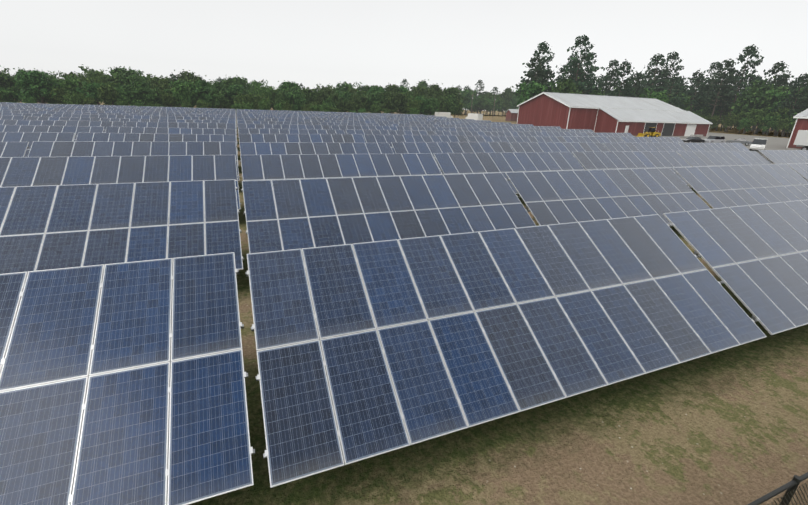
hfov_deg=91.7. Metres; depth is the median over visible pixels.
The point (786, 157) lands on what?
solar table
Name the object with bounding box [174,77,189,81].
deciduous tree
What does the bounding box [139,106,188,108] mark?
solar table
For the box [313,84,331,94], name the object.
deciduous tree
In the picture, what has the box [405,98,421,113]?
deciduous tree
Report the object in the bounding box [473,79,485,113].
pine tree
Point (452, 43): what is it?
sky
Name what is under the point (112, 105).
solar table
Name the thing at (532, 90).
deciduous tree
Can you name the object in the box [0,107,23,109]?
solar table
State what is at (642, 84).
pine tree
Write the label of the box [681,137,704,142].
black car
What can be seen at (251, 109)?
solar table
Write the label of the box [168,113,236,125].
solar table
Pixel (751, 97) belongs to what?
deciduous tree
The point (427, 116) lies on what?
solar table
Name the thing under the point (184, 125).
solar table
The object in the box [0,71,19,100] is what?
deciduous tree
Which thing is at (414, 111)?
deciduous tree
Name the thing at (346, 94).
deciduous tree
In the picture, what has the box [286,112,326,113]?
solar table
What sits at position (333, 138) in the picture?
solar table
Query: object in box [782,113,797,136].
deciduous tree
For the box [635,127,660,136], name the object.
yellow loader
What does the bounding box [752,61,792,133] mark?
pine tree
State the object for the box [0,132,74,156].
solar table
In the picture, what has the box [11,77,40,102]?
deciduous tree
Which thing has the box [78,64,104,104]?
deciduous tree
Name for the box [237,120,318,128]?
solar table
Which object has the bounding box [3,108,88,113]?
solar table
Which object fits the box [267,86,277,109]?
deciduous tree
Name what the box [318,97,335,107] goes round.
deciduous tree
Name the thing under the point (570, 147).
solar table
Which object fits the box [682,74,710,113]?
pine tree
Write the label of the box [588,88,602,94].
deciduous tree
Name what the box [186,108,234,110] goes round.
solar table
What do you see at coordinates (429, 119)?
solar table
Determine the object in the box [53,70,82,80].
deciduous tree
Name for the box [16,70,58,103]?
deciduous tree
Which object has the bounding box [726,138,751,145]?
grey car
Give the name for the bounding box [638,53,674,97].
pine tree
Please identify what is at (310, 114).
solar table
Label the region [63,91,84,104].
deciduous tree
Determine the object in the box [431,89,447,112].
deciduous tree
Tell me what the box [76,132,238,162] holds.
solar table
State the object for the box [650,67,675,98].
pine tree
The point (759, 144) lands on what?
white van
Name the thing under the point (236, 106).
deciduous tree
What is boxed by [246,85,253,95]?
deciduous tree
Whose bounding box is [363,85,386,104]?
deciduous tree
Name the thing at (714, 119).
deciduous tree
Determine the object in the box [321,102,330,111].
deciduous tree
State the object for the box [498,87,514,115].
deciduous tree
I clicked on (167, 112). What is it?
solar table
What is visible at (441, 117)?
solar table
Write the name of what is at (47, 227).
solar table
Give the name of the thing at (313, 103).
deciduous tree
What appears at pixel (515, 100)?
deciduous tree
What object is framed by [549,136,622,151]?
solar table
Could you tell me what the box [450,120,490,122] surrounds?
solar table
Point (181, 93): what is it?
deciduous tree
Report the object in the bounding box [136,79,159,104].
deciduous tree
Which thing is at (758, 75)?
pine tree
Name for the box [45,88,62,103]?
deciduous tree
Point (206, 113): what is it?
solar table
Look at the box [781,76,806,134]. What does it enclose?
pine tree
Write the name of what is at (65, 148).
solar table
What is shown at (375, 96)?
deciduous tree
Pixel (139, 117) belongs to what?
solar table
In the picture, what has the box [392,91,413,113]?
deciduous tree
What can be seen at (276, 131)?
solar table
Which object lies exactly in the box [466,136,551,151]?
solar table
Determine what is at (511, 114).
red shed
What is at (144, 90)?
deciduous tree
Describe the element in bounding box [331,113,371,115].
solar table
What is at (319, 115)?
solar table
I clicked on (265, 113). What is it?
solar table
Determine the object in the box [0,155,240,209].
solar table
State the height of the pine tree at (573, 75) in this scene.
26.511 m
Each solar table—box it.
[0,104,57,107]
[0,105,42,108]
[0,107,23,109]
[0,110,71,116]
[0,113,51,119]
[0,115,24,119]
[0,120,123,132]
[0,125,103,140]
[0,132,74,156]
[0,142,28,156]
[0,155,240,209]
[0,179,243,273]
[0,252,254,504]
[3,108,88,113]
[8,103,71,106]
[24,103,74,105]
[25,107,101,112]
[26,116,138,126]
[28,141,239,180]
[44,106,113,110]
[53,114,149,121]
[60,106,122,109]
[73,105,130,108]
[74,112,158,118]
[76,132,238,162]
[84,104,137,107]
[90,111,165,115]
[103,109,172,113]
[105,127,237,152]
[115,108,177,112]
[124,108,181,109]
[126,122,237,142]
[132,107,184,109]
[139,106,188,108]
[140,119,236,134]
[152,116,236,132]
[160,114,236,128]
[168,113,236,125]
[174,111,236,124]
[178,110,235,112]
[183,109,236,120]
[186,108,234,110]
[236,109,278,110]
[236,110,281,111]
[236,111,284,112]
[236,114,296,116]
[236,116,302,123]
[237,112,287,113]
[237,113,291,114]
[237,118,310,121]
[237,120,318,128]
[237,124,329,136]
[238,128,344,133]
[238,134,364,145]
[239,142,393,177]
[240,153,441,181]
[241,173,535,259]
[246,214,766,487]
[280,110,318,111]
[282,111,323,112]
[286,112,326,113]
[289,113,335,114]
[293,114,343,116]
[298,116,352,118]
[304,117,363,120]
[311,120,376,124]
[320,122,391,129]
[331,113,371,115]
[331,125,410,133]
[337,114,377,116]
[345,116,390,118]
[346,129,434,142]
[354,117,403,119]
[364,119,417,123]
[364,135,467,153]
[372,114,410,116]
[377,121,434,124]
[391,142,513,174]
[392,117,434,119]
[392,124,454,129]
[401,114,434,115]
[404,118,449,120]
[411,116,446,117]
[411,127,479,134]
[418,120,466,122]
[423,117,459,118]
[433,152,584,193]
[435,118,473,119]
[435,122,486,124]
[435,131,511,141]
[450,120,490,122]
[455,125,510,130]
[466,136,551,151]
[467,121,510,123]
[479,128,539,135]
[487,123,533,126]
[505,168,710,224]
[509,142,608,168]
[510,132,576,141]
[511,126,560,131]
[540,129,593,132]
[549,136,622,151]
[572,151,690,185]
[575,133,633,142]
[603,143,691,166]
[620,137,683,147]
[663,200,807,334]
[673,164,807,208]
[676,151,770,166]
[678,143,749,150]
[758,150,807,176]
[787,164,807,180]
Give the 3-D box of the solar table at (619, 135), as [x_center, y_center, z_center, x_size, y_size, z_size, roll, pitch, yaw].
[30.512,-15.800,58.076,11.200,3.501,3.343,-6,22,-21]
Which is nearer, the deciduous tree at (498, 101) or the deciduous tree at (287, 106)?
the deciduous tree at (287, 106)
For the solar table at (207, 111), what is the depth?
84.86 m
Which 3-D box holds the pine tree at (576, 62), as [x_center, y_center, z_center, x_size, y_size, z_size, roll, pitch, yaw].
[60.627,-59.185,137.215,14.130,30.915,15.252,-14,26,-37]
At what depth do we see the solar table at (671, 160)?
30.08 m
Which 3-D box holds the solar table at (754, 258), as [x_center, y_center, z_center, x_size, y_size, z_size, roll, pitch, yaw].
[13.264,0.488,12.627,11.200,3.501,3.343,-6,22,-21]
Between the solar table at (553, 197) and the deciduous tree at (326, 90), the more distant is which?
the deciduous tree at (326, 90)
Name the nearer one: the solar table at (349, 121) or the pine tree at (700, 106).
the solar table at (349, 121)
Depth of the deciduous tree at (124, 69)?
135.47 m
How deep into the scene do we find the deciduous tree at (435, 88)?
165.10 m
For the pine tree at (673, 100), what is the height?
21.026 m
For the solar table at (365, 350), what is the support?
on the ground at (726, 427)
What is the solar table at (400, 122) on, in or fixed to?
on the ground at (726, 427)
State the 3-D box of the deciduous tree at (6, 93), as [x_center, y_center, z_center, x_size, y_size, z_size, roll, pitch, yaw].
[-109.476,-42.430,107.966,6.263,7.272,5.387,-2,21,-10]
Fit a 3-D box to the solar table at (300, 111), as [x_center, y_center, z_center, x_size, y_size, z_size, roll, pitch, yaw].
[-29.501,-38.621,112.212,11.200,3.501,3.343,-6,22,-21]
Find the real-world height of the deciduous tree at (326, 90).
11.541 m
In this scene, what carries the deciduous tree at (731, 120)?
on the ground at (726, 427)
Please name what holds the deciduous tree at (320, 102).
on the ground at (726, 427)
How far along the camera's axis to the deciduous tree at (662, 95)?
147.99 m
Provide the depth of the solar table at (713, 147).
45.05 m
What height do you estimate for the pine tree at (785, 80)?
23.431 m
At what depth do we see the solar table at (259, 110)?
102.33 m
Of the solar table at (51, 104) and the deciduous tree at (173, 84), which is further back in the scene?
the deciduous tree at (173, 84)
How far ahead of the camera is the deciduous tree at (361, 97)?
142.94 m
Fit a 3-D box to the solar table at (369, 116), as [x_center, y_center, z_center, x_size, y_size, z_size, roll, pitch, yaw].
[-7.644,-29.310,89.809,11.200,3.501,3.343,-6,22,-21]
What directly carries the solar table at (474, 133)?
on the ground at (726, 427)
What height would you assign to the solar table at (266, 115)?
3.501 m
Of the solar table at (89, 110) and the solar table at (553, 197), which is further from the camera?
the solar table at (89, 110)
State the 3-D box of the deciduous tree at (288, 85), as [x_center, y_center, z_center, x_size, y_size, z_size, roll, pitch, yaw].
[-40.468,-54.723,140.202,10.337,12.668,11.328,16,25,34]
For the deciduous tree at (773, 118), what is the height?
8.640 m
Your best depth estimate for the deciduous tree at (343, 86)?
166.94 m
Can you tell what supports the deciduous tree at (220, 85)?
on the ground at (726, 427)
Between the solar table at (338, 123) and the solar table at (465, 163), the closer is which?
the solar table at (465, 163)
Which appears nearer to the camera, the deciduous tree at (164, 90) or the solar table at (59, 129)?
the solar table at (59, 129)
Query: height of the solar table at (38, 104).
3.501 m
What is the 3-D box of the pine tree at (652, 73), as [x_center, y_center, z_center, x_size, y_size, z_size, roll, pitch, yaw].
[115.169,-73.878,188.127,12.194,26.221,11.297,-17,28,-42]
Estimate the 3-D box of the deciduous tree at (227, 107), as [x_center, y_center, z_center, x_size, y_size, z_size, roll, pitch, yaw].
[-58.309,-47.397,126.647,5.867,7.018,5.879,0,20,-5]
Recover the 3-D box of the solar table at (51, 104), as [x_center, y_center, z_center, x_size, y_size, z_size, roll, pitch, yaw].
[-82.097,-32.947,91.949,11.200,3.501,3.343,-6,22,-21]
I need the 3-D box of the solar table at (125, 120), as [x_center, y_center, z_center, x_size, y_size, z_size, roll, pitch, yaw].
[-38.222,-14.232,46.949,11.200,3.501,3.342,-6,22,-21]
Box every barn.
[517,92,712,136]
[786,109,807,149]
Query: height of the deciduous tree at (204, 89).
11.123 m
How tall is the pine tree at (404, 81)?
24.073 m
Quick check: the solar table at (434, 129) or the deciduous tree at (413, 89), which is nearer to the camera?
the solar table at (434, 129)
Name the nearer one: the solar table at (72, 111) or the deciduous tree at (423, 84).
the solar table at (72, 111)
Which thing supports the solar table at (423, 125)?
on the ground at (726, 427)
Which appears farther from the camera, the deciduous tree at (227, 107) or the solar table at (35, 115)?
the deciduous tree at (227, 107)
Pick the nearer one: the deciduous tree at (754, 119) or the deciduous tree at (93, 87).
the deciduous tree at (93, 87)
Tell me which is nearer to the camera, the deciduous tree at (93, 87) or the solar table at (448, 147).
the solar table at (448, 147)
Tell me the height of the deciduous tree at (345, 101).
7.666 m
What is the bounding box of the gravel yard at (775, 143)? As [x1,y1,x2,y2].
[679,132,792,163]
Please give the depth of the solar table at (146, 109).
80.98 m
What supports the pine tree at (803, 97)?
on the ground at (726, 427)
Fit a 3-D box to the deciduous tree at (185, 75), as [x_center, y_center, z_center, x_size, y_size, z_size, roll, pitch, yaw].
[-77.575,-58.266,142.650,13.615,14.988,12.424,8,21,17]
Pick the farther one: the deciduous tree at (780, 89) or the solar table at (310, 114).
the deciduous tree at (780, 89)
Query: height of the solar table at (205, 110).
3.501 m
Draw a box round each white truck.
[435,112,452,117]
[465,113,482,119]
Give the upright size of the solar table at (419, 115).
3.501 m
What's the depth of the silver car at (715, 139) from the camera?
85.27 m
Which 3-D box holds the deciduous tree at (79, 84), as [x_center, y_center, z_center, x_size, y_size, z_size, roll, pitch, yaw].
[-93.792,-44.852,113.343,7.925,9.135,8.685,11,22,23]
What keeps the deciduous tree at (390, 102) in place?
on the ground at (726, 427)
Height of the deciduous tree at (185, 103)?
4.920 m
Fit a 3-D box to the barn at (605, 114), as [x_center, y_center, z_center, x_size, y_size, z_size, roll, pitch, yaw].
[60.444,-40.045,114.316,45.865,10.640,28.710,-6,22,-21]
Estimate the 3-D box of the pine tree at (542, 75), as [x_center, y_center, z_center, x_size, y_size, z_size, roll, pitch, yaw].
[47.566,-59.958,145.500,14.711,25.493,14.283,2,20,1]
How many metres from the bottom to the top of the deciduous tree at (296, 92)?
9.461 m
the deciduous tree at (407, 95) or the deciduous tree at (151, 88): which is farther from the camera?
the deciduous tree at (407, 95)
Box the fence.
[747,472,807,504]
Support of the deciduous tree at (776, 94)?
on the ground at (726, 427)
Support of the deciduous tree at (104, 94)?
on the ground at (726, 427)
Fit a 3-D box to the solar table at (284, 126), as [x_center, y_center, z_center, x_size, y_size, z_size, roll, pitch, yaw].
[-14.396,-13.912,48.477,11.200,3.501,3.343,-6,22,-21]
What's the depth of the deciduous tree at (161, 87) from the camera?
122.50 m
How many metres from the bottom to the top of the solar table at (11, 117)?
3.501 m
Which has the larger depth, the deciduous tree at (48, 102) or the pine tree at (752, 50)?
the pine tree at (752, 50)
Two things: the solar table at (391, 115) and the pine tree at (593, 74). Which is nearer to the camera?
the solar table at (391, 115)
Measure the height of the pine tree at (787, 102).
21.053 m
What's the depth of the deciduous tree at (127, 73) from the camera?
128.47 m
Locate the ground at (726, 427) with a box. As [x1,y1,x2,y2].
[14,99,807,504]
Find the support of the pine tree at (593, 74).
on the ground at (726, 427)
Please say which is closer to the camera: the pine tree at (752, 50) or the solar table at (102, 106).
the solar table at (102, 106)
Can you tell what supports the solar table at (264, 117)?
on the ground at (726, 427)
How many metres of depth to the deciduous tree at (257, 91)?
132.00 m
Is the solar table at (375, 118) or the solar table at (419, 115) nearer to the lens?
the solar table at (375, 118)
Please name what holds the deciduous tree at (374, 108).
on the ground at (726, 427)
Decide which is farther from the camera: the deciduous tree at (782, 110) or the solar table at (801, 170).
the deciduous tree at (782, 110)
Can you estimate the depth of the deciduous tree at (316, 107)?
126.50 m
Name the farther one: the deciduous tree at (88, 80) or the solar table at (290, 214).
the deciduous tree at (88, 80)
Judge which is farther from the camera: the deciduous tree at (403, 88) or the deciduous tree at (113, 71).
the deciduous tree at (403, 88)
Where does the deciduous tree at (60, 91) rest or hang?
on the ground at (726, 427)
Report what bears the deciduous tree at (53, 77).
on the ground at (726, 427)
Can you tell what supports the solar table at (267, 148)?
on the ground at (726, 427)
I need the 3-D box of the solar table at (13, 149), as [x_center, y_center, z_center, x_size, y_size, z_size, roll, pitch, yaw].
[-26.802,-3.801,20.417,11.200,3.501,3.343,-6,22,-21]
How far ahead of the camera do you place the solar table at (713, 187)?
22.93 m
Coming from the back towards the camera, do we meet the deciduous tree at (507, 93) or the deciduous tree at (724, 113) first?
the deciduous tree at (507, 93)
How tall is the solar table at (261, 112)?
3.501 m
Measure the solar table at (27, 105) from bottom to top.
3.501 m
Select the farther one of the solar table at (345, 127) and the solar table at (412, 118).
the solar table at (412, 118)
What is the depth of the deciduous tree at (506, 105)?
290.81 m
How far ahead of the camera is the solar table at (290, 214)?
14.68 m
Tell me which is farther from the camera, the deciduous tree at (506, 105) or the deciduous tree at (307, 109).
the deciduous tree at (506, 105)
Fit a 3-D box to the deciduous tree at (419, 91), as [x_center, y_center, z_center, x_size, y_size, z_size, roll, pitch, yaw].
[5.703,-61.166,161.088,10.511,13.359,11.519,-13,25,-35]
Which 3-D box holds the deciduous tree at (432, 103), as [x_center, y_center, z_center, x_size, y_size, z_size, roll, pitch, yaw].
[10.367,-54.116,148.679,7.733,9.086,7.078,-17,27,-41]
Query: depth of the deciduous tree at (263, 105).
119.47 m
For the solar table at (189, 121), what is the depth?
51.57 m
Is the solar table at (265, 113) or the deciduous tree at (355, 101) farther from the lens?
the deciduous tree at (355, 101)
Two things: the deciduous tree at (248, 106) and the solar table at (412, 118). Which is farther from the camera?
the deciduous tree at (248, 106)
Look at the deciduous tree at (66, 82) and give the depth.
108.07 m
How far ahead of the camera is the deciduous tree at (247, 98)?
123.53 m
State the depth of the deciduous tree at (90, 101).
104.18 m
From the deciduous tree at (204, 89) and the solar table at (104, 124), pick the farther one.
the deciduous tree at (204, 89)
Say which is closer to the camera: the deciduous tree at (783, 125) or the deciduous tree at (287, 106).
the deciduous tree at (287, 106)
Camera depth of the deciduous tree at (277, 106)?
122.89 m
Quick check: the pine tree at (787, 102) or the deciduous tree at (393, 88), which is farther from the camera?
the deciduous tree at (393, 88)
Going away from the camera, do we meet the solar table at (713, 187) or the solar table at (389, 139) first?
the solar table at (713, 187)
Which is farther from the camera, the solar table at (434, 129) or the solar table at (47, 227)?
the solar table at (434, 129)
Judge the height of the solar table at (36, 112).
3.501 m
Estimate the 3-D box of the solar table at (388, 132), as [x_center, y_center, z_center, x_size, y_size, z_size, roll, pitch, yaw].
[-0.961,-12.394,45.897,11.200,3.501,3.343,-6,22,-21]
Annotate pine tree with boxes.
[168,73,177,86]
[400,79,409,90]
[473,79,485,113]
[491,87,497,114]
[512,53,551,100]
[520,41,556,91]
[539,67,554,92]
[549,35,603,92]
[555,53,581,91]
[566,52,604,94]
[597,59,623,93]
[597,74,607,94]
[599,67,623,94]
[605,59,635,96]
[621,72,645,96]
[636,70,645,87]
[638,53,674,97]
[640,70,656,91]
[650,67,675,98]
[652,51,689,93]
[658,75,687,107]
[670,76,687,94]
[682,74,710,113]
[683,70,707,111]
[694,58,738,116]
[694,62,727,95]
[704,70,743,130]
[708,76,726,101]
[711,44,765,131]
[739,74,762,130]
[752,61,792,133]
[766,72,798,133]
[771,73,807,136]
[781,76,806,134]
[793,86,807,108]
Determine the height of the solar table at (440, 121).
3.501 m
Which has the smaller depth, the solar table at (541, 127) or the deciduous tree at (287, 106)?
the solar table at (541, 127)
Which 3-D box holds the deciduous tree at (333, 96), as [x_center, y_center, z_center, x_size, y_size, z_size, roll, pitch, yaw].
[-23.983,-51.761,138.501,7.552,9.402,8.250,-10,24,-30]
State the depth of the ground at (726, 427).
6.94 m
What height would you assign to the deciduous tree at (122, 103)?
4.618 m
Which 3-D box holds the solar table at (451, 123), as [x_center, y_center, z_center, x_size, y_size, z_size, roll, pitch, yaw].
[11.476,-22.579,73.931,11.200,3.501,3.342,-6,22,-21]
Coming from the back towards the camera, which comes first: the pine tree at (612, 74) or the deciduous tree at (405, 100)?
the pine tree at (612, 74)
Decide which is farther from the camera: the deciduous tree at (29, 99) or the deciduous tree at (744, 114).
the deciduous tree at (744, 114)
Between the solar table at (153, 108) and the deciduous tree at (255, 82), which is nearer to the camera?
the solar table at (153, 108)
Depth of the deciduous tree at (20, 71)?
112.08 m
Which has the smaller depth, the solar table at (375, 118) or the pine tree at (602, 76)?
the solar table at (375, 118)
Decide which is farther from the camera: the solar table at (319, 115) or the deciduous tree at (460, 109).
the deciduous tree at (460, 109)
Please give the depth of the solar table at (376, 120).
76.74 m
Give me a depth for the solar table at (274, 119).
62.29 m
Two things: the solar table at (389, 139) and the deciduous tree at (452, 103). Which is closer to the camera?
the solar table at (389, 139)
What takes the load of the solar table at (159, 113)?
on the ground at (726, 427)
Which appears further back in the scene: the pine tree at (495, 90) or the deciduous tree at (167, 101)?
the pine tree at (495, 90)
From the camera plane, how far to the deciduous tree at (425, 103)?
146.34 m
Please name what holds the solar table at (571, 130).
on the ground at (726, 427)
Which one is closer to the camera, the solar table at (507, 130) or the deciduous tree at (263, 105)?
the solar table at (507, 130)
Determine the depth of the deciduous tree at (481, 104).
278.68 m
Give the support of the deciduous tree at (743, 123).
on the ground at (726, 427)
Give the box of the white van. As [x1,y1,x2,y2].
[750,138,767,150]
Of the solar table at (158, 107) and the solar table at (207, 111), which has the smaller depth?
the solar table at (207, 111)
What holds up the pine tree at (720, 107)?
on the ground at (726, 427)
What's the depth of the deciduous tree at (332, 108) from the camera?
127.66 m
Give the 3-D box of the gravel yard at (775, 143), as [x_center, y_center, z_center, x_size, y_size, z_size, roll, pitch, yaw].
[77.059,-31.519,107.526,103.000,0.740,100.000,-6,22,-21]
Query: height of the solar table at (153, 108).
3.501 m
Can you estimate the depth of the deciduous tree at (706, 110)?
168.68 m
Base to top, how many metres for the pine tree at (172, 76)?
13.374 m
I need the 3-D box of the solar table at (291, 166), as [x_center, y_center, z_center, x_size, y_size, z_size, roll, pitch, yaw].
[-2.913,-3.492,21.819,11.200,3.501,3.343,-6,22,-21]
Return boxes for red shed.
[505,109,517,120]
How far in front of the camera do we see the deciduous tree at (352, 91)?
161.56 m
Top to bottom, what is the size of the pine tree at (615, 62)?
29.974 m
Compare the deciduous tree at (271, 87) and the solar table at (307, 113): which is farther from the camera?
the deciduous tree at (271, 87)
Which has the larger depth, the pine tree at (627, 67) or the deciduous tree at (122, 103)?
the pine tree at (627, 67)
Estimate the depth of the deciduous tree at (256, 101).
126.40 m
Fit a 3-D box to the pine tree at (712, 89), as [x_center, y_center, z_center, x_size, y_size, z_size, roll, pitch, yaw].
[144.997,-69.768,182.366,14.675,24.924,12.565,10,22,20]
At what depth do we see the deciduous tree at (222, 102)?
120.05 m
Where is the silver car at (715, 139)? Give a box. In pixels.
[702,136,724,142]
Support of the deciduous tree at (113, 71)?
on the ground at (726, 427)
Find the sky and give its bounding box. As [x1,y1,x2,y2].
[0,0,807,110]
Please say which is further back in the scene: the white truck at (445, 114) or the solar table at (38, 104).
the white truck at (445, 114)
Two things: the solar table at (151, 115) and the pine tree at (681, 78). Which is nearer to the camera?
the solar table at (151, 115)
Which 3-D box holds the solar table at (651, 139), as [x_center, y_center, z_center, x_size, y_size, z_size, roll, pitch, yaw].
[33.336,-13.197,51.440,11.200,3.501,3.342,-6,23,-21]
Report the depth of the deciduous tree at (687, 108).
159.39 m
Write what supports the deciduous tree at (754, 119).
on the ground at (726, 427)
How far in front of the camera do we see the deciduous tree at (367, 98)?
145.60 m
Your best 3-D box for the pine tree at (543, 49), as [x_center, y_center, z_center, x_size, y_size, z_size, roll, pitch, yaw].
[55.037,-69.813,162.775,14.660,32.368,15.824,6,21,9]
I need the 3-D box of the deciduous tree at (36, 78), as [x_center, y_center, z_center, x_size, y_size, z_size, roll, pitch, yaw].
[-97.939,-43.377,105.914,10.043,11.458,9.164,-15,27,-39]
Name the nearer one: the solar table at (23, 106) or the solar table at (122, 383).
the solar table at (122, 383)
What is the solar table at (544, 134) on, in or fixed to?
on the ground at (726, 427)
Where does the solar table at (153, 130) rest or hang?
on the ground at (726, 427)
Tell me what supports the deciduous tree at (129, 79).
on the ground at (726, 427)
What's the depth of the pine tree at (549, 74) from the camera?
156.91 m
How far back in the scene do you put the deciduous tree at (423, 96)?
149.21 m
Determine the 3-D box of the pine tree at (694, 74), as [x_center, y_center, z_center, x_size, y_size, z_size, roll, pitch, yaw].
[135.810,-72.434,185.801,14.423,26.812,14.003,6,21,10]
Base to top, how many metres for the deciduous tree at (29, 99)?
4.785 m
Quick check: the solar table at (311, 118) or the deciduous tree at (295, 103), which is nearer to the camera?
the solar table at (311, 118)
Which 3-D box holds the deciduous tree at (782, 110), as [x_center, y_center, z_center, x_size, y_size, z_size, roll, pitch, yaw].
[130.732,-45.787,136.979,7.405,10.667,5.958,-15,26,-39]
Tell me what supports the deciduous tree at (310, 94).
on the ground at (726, 427)
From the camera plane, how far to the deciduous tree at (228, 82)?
133.51 m
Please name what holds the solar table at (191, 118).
on the ground at (726, 427)
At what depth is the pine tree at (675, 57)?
180.72 m
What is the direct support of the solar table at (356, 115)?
on the ground at (726, 427)
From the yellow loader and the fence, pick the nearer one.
the fence
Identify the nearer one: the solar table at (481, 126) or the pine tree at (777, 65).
the solar table at (481, 126)
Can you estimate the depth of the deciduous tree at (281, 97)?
126.39 m
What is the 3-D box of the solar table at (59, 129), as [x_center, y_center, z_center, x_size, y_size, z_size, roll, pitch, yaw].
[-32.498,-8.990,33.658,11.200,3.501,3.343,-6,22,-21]
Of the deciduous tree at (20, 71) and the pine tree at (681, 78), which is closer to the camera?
the deciduous tree at (20, 71)
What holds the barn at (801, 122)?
on the ground at (726, 427)
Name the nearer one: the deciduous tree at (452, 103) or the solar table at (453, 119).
the solar table at (453, 119)
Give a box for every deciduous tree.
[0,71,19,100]
[0,87,19,102]
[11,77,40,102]
[12,67,39,91]
[13,68,64,103]
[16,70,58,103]
[21,95,36,103]
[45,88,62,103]
[48,72,61,83]
[49,86,71,103]
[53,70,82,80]
[58,75,83,97]
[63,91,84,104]
[71,82,88,95]
[73,73,102,84]
[76,81,111,104]
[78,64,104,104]
[80,96,95,104]
[97,81,121,104]
[99,71,127,87]
[104,66,130,84]
[109,72,152,92]
[112,68,146,86]
[115,99,128,105]
[116,83,141,105]
[120,66,144,78]
[125,80,162,104]
[135,102,146,106]
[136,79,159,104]
[144,74,169,87]
[151,81,174,106]
[153,87,177,105]
[159,90,181,106]
[163,81,185,104]
[171,69,197,80]
[171,80,196,105]
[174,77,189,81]
[181,100,191,107]
[187,75,210,102]
[187,80,221,107]
[196,99,210,107]
[207,86,228,108]
[211,80,229,98]
[221,96,231,108]
[222,76,247,97]
[223,84,251,105]
[227,75,253,89]
[229,102,240,109]
[232,92,251,108]
[241,101,253,109]
[246,79,267,87]
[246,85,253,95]
[249,85,271,103]
[250,93,270,109]
[251,84,274,106]
[258,98,269,109]
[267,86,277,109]
[272,88,294,109]
[273,102,284,110]
[276,80,307,101]
[280,100,292,110]
[284,92,305,110]
[286,89,307,110]
[291,87,320,103]
[302,106,311,110]
[306,100,318,109]
[309,102,321,110]
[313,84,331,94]
[314,86,334,104]
[314,96,322,111]
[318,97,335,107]
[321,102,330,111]
[327,92,345,110]
[329,105,339,111]
[336,81,361,93]
[336,90,353,107]
[339,97,352,111]
[343,93,365,112]
[347,87,360,93]
[354,89,369,107]
[362,91,373,112]
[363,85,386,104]
[366,90,390,111]
[369,102,382,112]
[377,91,400,112]
[384,83,402,113]
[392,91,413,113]
[396,91,414,102]
[397,86,412,112]
[400,97,414,113]
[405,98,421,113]
[409,85,429,112]
[410,86,430,98]
[410,107,419,113]
[413,96,428,114]
[414,79,428,88]
[415,95,429,113]
[421,97,439,114]
[426,83,446,97]
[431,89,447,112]
[442,87,467,111]
[442,94,460,115]
[454,99,463,116]
[458,89,481,114]
[468,95,478,111]
[473,94,491,113]
[484,91,492,114]
[488,95,503,115]
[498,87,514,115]
[498,98,511,114]
[509,95,519,108]
[513,80,557,107]
[547,77,582,93]
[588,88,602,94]
[639,86,669,102]
[667,92,694,111]
[694,104,719,123]
[707,114,719,131]
[716,101,741,130]
[720,112,741,132]
[729,76,777,131]
[737,111,754,133]
[738,118,752,132]
[743,84,793,134]
[747,107,772,134]
[758,113,781,135]
[765,87,806,135]
[767,105,790,135]
[776,117,795,136]
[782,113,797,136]
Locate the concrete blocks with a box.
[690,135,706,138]
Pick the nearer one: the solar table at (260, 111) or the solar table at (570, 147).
the solar table at (570, 147)
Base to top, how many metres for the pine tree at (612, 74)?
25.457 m
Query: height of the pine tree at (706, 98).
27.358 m
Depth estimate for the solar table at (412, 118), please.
94.34 m
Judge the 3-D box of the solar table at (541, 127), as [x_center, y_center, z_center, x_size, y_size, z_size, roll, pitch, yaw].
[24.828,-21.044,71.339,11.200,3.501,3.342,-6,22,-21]
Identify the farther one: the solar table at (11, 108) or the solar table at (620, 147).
the solar table at (11, 108)
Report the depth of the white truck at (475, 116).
140.71 m
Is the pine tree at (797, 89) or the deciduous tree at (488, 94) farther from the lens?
the deciduous tree at (488, 94)
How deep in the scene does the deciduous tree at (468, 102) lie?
270.37 m
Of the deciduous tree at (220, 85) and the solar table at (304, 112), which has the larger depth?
the deciduous tree at (220, 85)
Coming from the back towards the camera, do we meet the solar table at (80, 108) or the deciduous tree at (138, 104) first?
the deciduous tree at (138, 104)
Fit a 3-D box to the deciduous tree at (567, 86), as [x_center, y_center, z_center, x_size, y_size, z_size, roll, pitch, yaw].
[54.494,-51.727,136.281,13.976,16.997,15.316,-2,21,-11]
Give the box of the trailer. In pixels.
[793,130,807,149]
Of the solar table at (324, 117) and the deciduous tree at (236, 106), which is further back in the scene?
the deciduous tree at (236, 106)
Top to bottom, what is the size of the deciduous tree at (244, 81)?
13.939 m
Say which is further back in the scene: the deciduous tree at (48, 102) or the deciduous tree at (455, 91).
the deciduous tree at (455, 91)
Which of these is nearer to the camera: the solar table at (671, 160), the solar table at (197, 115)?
the solar table at (671, 160)
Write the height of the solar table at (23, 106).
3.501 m
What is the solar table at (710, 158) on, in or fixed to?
on the ground at (726, 427)
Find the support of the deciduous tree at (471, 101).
on the ground at (726, 427)
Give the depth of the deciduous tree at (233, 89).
127.07 m
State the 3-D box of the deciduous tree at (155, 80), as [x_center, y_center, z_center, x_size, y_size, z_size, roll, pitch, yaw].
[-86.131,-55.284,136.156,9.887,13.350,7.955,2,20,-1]
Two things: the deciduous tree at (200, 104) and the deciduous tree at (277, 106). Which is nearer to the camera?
the deciduous tree at (200, 104)
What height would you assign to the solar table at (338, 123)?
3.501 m
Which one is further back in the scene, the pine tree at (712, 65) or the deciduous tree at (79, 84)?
the pine tree at (712, 65)
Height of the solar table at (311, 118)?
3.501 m
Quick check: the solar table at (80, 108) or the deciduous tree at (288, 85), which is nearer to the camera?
the solar table at (80, 108)
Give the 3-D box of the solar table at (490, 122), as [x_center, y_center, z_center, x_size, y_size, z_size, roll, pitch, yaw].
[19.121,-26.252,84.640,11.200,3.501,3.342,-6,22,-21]
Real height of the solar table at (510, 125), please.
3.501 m
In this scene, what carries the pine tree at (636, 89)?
on the ground at (726, 427)

